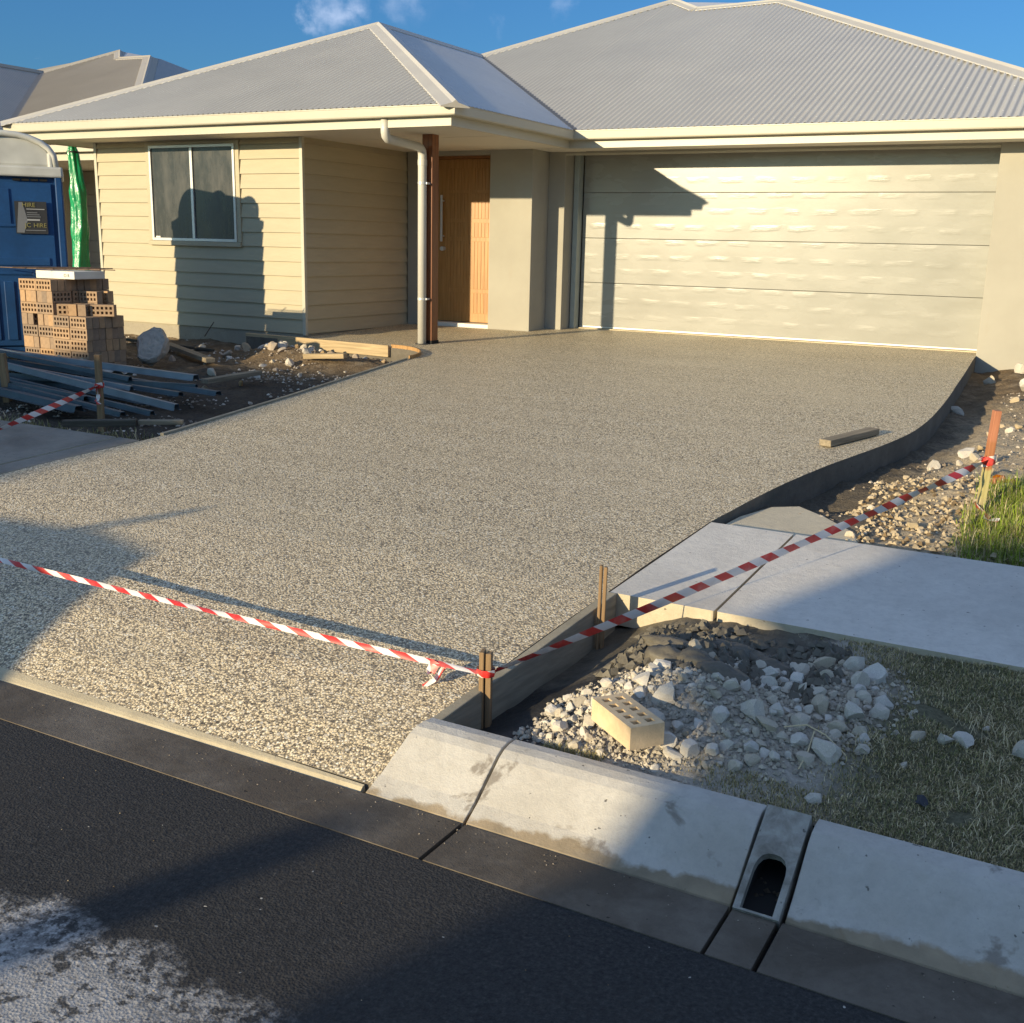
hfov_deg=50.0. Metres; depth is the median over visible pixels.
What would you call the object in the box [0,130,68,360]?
portable toilet
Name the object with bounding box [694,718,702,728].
stone
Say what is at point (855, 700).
stone
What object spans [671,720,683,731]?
stone
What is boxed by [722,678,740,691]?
stone
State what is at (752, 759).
stone
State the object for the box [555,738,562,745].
stone
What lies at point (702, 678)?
stone
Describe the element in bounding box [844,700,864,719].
stone
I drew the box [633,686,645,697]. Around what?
stone
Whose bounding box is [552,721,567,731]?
stone
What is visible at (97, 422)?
timber plank
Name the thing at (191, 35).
sky
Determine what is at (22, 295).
brick
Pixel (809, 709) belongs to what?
stone
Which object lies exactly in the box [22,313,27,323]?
brick
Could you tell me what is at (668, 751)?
stone
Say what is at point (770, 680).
stone
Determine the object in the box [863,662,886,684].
stone
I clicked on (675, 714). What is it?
rubble gravel
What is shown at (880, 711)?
stone
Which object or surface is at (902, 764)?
stone
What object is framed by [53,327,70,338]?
brick
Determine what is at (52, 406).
barrier tape
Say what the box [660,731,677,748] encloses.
stone
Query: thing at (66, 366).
steel batten
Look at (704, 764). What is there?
stone
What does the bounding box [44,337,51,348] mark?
brick
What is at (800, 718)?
stone
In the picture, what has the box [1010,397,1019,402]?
stone
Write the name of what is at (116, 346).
brick
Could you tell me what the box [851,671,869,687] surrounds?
stone
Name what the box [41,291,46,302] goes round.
brick
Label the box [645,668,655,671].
stone
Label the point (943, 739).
stone
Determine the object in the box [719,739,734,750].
stone
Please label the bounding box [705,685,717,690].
stone
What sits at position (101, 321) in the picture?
brick
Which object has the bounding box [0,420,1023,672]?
footpath
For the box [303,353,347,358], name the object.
timber plank
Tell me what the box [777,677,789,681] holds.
stone
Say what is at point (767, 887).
kerb outlet
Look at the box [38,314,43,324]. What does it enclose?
brick
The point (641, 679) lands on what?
stone
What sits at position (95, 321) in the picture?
brick
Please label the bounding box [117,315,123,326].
brick
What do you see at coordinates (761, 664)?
stone
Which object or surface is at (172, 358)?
stone
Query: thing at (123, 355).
brick
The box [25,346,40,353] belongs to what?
brick
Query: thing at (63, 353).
brick
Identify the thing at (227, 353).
stone
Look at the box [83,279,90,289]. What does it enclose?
brick
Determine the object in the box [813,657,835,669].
stone
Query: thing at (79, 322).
brick
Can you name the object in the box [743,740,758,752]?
stone
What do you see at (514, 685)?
edge form
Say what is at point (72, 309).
brick
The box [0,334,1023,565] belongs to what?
yard soil
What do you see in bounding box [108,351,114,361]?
brick
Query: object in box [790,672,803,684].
stone
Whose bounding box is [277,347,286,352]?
stone
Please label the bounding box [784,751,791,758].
stone
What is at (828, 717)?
stone
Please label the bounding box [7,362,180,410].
steel batten
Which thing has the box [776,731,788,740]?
stone
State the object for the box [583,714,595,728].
stone
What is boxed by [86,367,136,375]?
plastic film
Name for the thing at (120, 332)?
brick
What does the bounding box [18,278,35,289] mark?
brick
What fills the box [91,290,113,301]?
brick
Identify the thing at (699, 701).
stone
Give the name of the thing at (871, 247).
garage door
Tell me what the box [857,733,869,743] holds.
stone
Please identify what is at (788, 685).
stone
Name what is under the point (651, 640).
concrete clod
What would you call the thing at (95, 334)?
brick
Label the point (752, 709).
stone
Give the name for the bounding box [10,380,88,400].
steel batten
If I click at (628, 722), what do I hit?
brick
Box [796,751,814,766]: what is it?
stone
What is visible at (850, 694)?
stone
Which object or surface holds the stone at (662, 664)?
on the rubble gravel at (675, 714)
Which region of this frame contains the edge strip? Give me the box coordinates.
[160,358,407,435]
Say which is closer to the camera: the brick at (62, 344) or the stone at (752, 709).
the stone at (752, 709)
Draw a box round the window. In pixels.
[145,140,242,246]
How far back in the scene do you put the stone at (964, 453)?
7.29 m
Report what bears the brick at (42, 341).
on the brick
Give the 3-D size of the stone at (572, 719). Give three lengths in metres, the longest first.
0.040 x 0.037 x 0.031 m
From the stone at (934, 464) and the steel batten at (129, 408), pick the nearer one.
the stone at (934, 464)
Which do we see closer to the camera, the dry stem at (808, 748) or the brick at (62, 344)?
the dry stem at (808, 748)
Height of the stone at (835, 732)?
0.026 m
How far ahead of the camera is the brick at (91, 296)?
10.97 m
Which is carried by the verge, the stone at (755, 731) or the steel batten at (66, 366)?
the stone at (755, 731)
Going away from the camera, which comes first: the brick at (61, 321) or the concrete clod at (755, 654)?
the concrete clod at (755, 654)
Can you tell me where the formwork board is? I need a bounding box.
[246,333,389,356]
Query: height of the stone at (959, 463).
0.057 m
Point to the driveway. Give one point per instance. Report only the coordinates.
(460, 496)
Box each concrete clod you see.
[641,634,688,648]
[644,644,680,665]
[677,648,714,666]
[696,661,749,684]
[714,638,768,661]
[750,657,789,670]
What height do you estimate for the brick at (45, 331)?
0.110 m
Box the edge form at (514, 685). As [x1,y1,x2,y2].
[433,592,616,729]
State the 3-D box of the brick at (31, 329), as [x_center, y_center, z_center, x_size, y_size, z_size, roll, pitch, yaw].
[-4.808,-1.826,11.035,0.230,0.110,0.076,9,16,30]
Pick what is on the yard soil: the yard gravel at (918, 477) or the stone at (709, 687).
the yard gravel at (918, 477)
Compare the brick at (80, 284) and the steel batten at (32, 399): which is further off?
the brick at (80, 284)
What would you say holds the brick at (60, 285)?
on the brick at (58, 296)
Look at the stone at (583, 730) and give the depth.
3.36 m
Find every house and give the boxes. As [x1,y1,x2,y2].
[0,0,1023,372]
[0,49,189,270]
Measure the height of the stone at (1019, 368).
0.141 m
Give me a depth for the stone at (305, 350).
11.59 m
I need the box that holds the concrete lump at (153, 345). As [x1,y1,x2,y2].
[136,327,169,365]
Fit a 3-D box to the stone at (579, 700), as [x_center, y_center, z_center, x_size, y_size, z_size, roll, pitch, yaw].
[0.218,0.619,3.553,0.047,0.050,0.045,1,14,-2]
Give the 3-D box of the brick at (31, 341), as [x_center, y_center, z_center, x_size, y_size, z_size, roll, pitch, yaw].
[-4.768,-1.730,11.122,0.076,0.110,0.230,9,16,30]
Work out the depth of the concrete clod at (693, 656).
3.68 m
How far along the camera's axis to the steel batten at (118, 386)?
9.15 m
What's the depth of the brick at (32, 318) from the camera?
10.98 m
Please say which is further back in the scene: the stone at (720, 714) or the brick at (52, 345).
the brick at (52, 345)
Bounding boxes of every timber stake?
[0,353,11,402]
[94,354,105,431]
[479,649,492,728]
[595,564,607,649]
[976,410,1001,513]
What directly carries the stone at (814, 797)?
on the verge
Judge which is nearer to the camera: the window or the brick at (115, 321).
the brick at (115, 321)
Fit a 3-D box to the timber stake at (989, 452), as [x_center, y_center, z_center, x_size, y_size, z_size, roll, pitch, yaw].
[2.438,-0.219,5.634,0.035,0.606,0.045,4,15,2]
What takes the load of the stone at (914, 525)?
on the yard soil
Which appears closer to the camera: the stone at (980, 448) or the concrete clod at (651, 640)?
the concrete clod at (651, 640)
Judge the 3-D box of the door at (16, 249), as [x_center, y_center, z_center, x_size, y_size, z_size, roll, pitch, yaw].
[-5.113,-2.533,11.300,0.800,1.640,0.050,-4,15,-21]
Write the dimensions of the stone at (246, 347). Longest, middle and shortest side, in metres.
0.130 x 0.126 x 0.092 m
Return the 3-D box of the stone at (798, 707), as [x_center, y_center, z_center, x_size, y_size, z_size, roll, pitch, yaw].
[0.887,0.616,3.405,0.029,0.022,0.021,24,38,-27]
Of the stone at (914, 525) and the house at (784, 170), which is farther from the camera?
the house at (784, 170)
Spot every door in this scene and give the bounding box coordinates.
[0,182,56,345]
[438,155,490,328]
[569,148,1000,350]
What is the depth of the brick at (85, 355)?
10.68 m
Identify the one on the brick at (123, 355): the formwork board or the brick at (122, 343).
the brick at (122, 343)
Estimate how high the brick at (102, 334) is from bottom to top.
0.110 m
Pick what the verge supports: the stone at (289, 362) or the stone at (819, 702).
the stone at (819, 702)
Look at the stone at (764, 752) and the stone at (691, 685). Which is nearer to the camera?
the stone at (764, 752)
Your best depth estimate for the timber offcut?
7.17 m
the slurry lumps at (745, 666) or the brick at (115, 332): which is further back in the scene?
the brick at (115, 332)
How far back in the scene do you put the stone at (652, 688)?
3.45 m
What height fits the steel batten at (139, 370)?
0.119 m
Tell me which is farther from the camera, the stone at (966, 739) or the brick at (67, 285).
the brick at (67, 285)
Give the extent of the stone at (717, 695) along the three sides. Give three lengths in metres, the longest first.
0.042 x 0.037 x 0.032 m
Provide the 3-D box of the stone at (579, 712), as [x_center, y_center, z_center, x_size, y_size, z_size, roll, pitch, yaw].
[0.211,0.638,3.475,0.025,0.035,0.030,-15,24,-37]
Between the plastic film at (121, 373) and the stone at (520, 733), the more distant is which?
the plastic film at (121, 373)
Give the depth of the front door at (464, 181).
14.16 m
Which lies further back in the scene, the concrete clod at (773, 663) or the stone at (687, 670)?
the concrete clod at (773, 663)
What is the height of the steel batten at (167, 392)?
0.086 m
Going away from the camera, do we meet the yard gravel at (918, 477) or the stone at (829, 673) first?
the stone at (829, 673)
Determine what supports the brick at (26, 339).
on the brick
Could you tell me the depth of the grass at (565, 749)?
3.28 m
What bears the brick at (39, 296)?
on the brick
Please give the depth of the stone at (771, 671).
3.60 m
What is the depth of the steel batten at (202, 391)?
9.81 m
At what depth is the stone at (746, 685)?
3.47 m
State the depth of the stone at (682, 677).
3.47 m
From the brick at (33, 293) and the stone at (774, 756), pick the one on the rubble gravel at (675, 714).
the stone at (774, 756)
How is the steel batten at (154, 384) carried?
on the steel batten at (32, 399)
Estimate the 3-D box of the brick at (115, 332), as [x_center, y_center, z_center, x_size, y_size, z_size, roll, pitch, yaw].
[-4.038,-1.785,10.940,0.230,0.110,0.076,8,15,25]
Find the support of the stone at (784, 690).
on the verge
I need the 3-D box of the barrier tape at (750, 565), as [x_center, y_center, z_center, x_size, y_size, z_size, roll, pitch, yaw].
[1.256,0.140,4.593,3.284,0.413,0.215,-10,18,-39]
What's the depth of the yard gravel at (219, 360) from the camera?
10.56 m
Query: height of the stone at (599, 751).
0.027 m
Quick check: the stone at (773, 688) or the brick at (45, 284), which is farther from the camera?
the brick at (45, 284)
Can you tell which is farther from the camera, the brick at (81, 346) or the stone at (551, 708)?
the brick at (81, 346)
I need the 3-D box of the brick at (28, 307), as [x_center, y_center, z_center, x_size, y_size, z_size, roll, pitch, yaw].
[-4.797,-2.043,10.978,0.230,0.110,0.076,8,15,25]
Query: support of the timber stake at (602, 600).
on the verge
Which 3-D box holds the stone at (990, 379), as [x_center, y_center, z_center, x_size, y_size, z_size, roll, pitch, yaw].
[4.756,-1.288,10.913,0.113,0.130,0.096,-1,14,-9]
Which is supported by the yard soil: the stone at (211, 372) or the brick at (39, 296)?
the stone at (211, 372)
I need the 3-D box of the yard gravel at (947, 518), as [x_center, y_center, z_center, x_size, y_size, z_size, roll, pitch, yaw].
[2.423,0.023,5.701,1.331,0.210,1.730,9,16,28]
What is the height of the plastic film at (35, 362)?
0.074 m
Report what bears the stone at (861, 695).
on the rubble gravel at (675, 714)
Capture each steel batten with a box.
[0,348,201,380]
[0,350,132,380]
[0,381,127,416]
[0,387,85,412]
[7,358,223,395]
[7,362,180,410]
[9,370,184,396]
[9,372,197,388]
[9,377,155,415]
[10,372,141,404]
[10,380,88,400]
[30,367,134,390]
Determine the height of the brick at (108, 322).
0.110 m
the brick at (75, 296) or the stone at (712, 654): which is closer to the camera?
the stone at (712, 654)
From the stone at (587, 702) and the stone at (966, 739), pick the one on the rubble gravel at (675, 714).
the stone at (587, 702)
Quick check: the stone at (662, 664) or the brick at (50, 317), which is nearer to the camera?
the stone at (662, 664)
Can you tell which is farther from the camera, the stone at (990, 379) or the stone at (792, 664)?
the stone at (990, 379)
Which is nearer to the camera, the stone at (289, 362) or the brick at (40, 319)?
the brick at (40, 319)
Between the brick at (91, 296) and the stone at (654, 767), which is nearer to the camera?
the stone at (654, 767)
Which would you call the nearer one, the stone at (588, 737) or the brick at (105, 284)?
the stone at (588, 737)
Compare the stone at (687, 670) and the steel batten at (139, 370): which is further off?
the steel batten at (139, 370)
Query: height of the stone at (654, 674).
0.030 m
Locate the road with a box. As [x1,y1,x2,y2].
[0,719,905,1022]
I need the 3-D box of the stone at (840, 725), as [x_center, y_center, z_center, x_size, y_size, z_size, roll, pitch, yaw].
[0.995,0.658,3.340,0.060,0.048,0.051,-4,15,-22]
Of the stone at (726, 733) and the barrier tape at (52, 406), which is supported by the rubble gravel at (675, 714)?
the stone at (726, 733)
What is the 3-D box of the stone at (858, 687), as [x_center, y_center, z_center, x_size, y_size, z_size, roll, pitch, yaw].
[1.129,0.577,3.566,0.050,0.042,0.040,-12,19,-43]
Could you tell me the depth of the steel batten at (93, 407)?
8.76 m
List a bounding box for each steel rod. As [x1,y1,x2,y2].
[0,267,54,269]
[12,266,91,267]
[36,267,112,268]
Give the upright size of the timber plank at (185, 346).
0.031 m
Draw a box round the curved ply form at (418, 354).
[391,344,420,358]
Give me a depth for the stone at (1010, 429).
8.08 m
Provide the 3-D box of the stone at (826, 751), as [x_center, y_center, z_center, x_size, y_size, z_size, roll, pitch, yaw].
[0.918,0.703,3.214,0.062,0.075,0.086,-8,17,-35]
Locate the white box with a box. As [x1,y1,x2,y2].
[36,270,104,279]
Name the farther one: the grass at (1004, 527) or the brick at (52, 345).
the brick at (52, 345)
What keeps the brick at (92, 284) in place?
on the brick
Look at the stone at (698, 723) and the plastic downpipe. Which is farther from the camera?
the plastic downpipe
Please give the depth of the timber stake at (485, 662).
3.66 m
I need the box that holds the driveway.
[0,324,975,792]
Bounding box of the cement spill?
[727,506,857,542]
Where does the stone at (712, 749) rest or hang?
on the rubble gravel at (675, 714)
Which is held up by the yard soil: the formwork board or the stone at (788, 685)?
the formwork board
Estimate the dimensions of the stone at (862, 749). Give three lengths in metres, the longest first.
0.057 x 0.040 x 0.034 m
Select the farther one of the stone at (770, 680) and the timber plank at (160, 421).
the timber plank at (160, 421)
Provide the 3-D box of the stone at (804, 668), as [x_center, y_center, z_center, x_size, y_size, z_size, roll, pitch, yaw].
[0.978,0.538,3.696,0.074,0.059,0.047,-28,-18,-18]
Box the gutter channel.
[0,680,1023,1022]
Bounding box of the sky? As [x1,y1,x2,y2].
[0,0,1023,70]
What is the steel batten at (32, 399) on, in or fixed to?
on the yard soil
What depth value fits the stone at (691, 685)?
3.44 m
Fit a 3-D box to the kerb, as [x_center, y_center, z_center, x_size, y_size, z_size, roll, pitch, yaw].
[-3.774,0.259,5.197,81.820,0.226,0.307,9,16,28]
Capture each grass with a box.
[0,412,154,440]
[542,738,607,761]
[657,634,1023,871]
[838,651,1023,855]
[942,467,1023,566]
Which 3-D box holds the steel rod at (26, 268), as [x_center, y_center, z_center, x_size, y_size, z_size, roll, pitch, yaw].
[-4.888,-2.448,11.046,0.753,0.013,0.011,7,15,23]
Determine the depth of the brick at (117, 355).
10.93 m
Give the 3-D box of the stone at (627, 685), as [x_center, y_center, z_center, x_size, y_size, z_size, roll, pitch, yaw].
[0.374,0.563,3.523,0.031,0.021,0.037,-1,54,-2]
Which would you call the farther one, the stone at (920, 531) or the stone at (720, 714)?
the stone at (920, 531)
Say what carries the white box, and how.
on the brick at (80, 284)
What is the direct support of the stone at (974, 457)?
on the yard soil
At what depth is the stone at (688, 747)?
3.20 m
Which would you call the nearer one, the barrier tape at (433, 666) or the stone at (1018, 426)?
the barrier tape at (433, 666)
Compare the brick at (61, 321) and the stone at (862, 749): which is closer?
the stone at (862, 749)
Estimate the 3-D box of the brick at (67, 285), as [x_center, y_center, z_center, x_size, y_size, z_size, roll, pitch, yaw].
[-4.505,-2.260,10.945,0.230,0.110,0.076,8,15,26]
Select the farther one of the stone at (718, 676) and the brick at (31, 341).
the brick at (31, 341)
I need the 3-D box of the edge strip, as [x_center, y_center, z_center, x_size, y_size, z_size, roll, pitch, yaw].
[-1.683,-0.974,9.150,0.052,0.258,3.987,6,14,18]
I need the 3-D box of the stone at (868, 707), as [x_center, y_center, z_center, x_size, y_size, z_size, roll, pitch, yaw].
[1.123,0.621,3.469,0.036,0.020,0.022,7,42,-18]
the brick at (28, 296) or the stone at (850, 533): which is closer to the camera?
the stone at (850, 533)
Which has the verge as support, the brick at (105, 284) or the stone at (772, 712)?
the stone at (772, 712)
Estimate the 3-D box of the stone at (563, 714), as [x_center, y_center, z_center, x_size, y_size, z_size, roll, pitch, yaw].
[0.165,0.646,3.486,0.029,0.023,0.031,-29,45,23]
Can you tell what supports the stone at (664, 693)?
on the verge
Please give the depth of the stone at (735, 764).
3.14 m
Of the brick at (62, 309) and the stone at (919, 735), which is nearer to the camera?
the stone at (919, 735)
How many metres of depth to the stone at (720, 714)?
3.31 m
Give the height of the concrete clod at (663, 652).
0.086 m
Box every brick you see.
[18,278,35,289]
[20,290,25,300]
[21,301,36,312]
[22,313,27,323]
[23,324,38,335]
[24,335,29,346]
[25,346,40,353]
[26,290,30,301]
[28,313,37,323]
[29,336,34,346]
[30,290,36,301]
[34,336,40,347]
[35,279,57,290]
[36,291,41,301]
[36,302,58,314]
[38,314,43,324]
[38,325,53,337]
[40,337,44,347]
[40,348,54,355]
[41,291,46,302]
[44,314,49,325]
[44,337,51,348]
[46,291,71,302]
[48,314,56,325]
[50,338,54,348]
[52,279,64,290]
[53,315,69,327]
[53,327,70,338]
[54,338,70,350]
[54,350,71,357]
[56,304,77,315]
[62,279,71,290]
[68,303,84,315]
[69,316,92,328]
[70,328,93,340]
[70,340,92,352]
[71,279,76,290]
[71,290,90,301]
[72,351,94,360]
[76,279,83,290]
[77,303,92,315]
[79,291,102,302]
[82,316,98,328]
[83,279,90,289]
[90,279,96,289]
[90,304,116,316]
[90,315,111,327]
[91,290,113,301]
[93,316,104,327]
[93,329,98,339]
[93,340,99,351]
[96,279,101,289]
[97,328,105,339]
[99,340,105,350]
[100,351,107,362]
[102,279,108,289]
[104,339,112,350]
[105,328,112,338]
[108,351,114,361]
[111,316,118,326]
[112,327,117,338]
[112,339,119,349]
[112,350,120,361]
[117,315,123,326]
[117,338,126,349]
[118,327,123,337]
[120,350,125,360]
[591,693,664,750]
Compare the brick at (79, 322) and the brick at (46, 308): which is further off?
the brick at (46, 308)
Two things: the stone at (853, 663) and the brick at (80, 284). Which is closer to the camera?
the stone at (853, 663)
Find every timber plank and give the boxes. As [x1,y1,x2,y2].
[62,419,136,426]
[126,338,214,351]
[138,419,183,424]
[169,342,214,362]
[201,370,261,383]
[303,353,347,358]
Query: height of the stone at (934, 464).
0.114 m
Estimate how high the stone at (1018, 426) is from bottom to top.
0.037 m
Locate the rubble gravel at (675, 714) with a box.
[513,656,919,783]
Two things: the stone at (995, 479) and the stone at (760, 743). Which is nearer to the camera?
the stone at (760, 743)
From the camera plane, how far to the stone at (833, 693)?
3.50 m
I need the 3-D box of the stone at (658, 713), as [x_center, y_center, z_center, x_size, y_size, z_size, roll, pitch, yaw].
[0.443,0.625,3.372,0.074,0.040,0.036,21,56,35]
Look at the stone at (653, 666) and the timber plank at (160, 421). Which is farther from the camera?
the timber plank at (160, 421)
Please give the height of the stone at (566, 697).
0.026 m
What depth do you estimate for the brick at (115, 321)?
10.85 m
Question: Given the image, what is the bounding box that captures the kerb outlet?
[732,804,814,931]
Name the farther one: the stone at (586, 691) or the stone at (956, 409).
the stone at (956, 409)
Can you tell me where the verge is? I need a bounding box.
[480,617,1023,871]
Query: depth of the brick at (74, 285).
10.97 m
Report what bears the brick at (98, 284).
on the brick
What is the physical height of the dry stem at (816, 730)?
0.049 m
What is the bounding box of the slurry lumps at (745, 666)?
[594,619,852,703]
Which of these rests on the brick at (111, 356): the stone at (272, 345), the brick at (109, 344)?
the brick at (109, 344)
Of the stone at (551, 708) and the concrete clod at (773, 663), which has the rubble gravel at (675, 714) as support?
the stone at (551, 708)
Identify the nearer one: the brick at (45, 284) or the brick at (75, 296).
the brick at (45, 284)
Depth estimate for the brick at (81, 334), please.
10.63 m
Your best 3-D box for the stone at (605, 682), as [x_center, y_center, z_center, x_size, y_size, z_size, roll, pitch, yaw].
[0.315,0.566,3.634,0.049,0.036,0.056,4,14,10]
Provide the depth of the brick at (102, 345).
10.77 m
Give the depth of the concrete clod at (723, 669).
3.55 m
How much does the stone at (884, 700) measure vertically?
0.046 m
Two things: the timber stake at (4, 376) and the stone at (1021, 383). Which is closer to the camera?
the timber stake at (4, 376)
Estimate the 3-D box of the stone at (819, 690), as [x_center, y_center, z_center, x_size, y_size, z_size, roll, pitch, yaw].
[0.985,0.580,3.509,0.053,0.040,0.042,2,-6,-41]
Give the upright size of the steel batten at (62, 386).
0.066 m
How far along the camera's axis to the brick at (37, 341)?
10.98 m
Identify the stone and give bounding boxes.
[168,355,175,361]
[207,368,215,375]
[222,350,231,356]
[242,342,251,351]
[267,342,277,349]
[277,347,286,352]
[278,341,286,347]
[285,358,293,366]
[302,348,311,353]
[517,730,523,736]
[545,703,556,715]
[546,732,554,739]
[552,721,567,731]
[555,707,562,716]
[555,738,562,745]
[560,711,567,718]
[563,694,571,701]
[566,702,573,710]
[566,715,577,723]
[568,741,578,750]
[573,695,586,707]
[575,708,582,715]
[580,688,592,695]
[580,726,588,735]
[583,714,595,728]
[584,699,590,705]
[584,732,594,741]
[596,748,604,756]
[600,678,614,687]
[617,679,626,684]
[624,681,632,688]
[632,671,649,685]
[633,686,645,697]
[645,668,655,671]
[647,707,665,720]
[648,662,661,670]
[648,685,656,692]
[650,672,660,676]
[650,763,659,771]
[651,681,674,703]
[653,659,670,669]
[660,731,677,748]
[663,746,682,760]
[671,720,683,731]
[677,673,687,682]
[680,738,699,759]
[683,667,692,674]
[686,683,696,688]
[687,639,701,648]
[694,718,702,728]
[695,676,704,683]
[696,698,704,705]
[702,760,707,768]
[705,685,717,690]
[705,743,718,756]
[707,726,715,733]
[708,652,716,657]
[709,690,721,699]
[711,672,724,680]
[712,705,729,723]
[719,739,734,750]
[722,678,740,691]
[723,730,732,737]
[728,759,742,770]
[740,679,750,690]
[740,699,764,723]
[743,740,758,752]
[744,753,759,765]
[752,726,759,737]
[755,739,766,749]
[756,660,766,668]
[756,715,778,732]
[758,675,777,685]
[759,747,769,759]
[762,666,778,677]
[767,695,777,704]
[768,709,776,715]
[769,702,784,715]
[769,750,779,761]
[771,686,781,691]
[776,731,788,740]
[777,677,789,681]
[780,681,792,689]
[780,687,787,693]
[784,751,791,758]
[790,662,797,667]
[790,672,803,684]
[790,712,810,731]
[790,732,809,745]
[794,663,809,675]
[794,705,801,711]
[795,682,806,692]
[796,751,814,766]
[803,704,813,714]
[804,793,821,804]
[811,694,828,714]
[811,737,841,764]
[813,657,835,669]
[813,687,826,695]
[813,714,822,722]
[820,669,833,677]
[825,714,831,721]
[826,720,849,732]
[827,690,837,696]
[829,729,841,738]
[836,715,844,720]
[843,656,864,672]
[844,689,855,699]
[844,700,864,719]
[845,531,856,537]
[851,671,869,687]
[851,697,859,705]
[851,725,866,736]
[854,684,866,691]
[854,743,869,754]
[856,690,871,703]
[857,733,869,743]
[862,705,871,710]
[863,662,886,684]
[869,703,889,719]
[873,694,893,709]
[900,762,907,768]
[907,522,918,530]
[910,731,925,741]
[915,795,928,806]
[917,528,924,534]
[927,460,940,470]
[937,733,954,744]
[950,406,963,415]
[952,731,973,748]
[956,460,962,465]
[957,448,974,458]
[969,453,980,461]
[977,445,984,450]
[983,375,995,383]
[991,475,1005,483]
[1005,426,1014,432]
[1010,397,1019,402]
[1012,739,1023,758]
[1014,363,1023,373]
[1015,424,1022,428]
[1019,379,1023,390]
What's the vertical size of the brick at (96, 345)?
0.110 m
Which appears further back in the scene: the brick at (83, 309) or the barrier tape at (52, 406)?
the brick at (83, 309)
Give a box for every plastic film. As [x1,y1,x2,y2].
[7,355,93,366]
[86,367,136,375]
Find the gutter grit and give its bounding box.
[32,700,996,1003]
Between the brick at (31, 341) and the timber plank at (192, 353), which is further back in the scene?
the timber plank at (192, 353)
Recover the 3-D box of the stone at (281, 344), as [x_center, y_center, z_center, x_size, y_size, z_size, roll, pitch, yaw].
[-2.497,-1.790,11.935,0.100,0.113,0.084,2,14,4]
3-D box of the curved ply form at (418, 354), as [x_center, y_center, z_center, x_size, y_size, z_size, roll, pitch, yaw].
[-1.069,-1.608,11.461,0.212,0.185,0.964,-3,14,-17]
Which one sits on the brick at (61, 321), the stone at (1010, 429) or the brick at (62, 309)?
the brick at (62, 309)
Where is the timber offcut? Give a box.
[819,427,879,446]
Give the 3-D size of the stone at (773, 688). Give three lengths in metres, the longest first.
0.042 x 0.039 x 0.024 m
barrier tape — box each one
[0,382,103,429]
[0,558,495,686]
[496,454,999,671]
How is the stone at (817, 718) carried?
on the verge
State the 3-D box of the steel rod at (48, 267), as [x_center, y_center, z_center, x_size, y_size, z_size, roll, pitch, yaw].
[-4.662,-2.480,11.151,0.755,0.011,0.010,-6,16,-29]
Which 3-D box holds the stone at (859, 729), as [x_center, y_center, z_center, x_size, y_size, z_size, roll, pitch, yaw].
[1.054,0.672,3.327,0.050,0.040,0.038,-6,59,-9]
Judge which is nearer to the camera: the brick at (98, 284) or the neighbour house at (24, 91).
the brick at (98, 284)
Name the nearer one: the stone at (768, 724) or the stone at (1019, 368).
the stone at (768, 724)
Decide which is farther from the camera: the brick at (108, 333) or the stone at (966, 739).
the brick at (108, 333)
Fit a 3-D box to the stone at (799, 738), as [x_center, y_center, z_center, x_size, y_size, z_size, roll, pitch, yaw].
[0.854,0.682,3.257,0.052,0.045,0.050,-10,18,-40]
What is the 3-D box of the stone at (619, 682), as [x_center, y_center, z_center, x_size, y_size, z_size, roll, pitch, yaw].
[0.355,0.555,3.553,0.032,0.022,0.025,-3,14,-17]
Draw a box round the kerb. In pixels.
[365,718,1023,997]
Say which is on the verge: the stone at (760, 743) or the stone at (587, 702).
the stone at (760, 743)
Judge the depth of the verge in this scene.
3.34 m
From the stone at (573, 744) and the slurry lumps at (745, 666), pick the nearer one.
the stone at (573, 744)
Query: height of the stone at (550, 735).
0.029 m
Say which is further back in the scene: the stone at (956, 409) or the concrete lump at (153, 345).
the concrete lump at (153, 345)
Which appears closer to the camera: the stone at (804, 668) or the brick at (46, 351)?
the stone at (804, 668)
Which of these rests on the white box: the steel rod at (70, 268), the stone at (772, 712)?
the steel rod at (70, 268)
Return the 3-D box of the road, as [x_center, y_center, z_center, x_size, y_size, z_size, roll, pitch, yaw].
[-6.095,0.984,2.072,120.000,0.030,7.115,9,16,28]
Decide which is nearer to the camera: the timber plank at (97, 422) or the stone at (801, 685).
the stone at (801, 685)
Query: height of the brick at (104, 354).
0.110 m
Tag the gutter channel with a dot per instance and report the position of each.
(834, 968)
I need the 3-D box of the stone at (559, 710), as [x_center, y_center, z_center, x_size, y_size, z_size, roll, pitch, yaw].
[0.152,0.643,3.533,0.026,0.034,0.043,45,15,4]
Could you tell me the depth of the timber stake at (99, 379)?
8.08 m
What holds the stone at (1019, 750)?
on the verge
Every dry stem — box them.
[784,724,845,755]
[798,730,814,768]
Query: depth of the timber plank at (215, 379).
10.11 m
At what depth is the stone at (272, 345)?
11.81 m
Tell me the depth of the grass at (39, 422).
8.10 m
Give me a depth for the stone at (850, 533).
5.29 m
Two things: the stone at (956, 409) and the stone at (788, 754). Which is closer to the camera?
the stone at (788, 754)
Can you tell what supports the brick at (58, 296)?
on the brick
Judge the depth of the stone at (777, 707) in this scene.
3.35 m
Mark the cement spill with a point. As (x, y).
(794, 522)
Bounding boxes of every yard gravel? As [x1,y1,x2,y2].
[0,334,391,434]
[799,392,1023,553]
[841,474,1023,564]
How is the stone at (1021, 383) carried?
on the yard soil

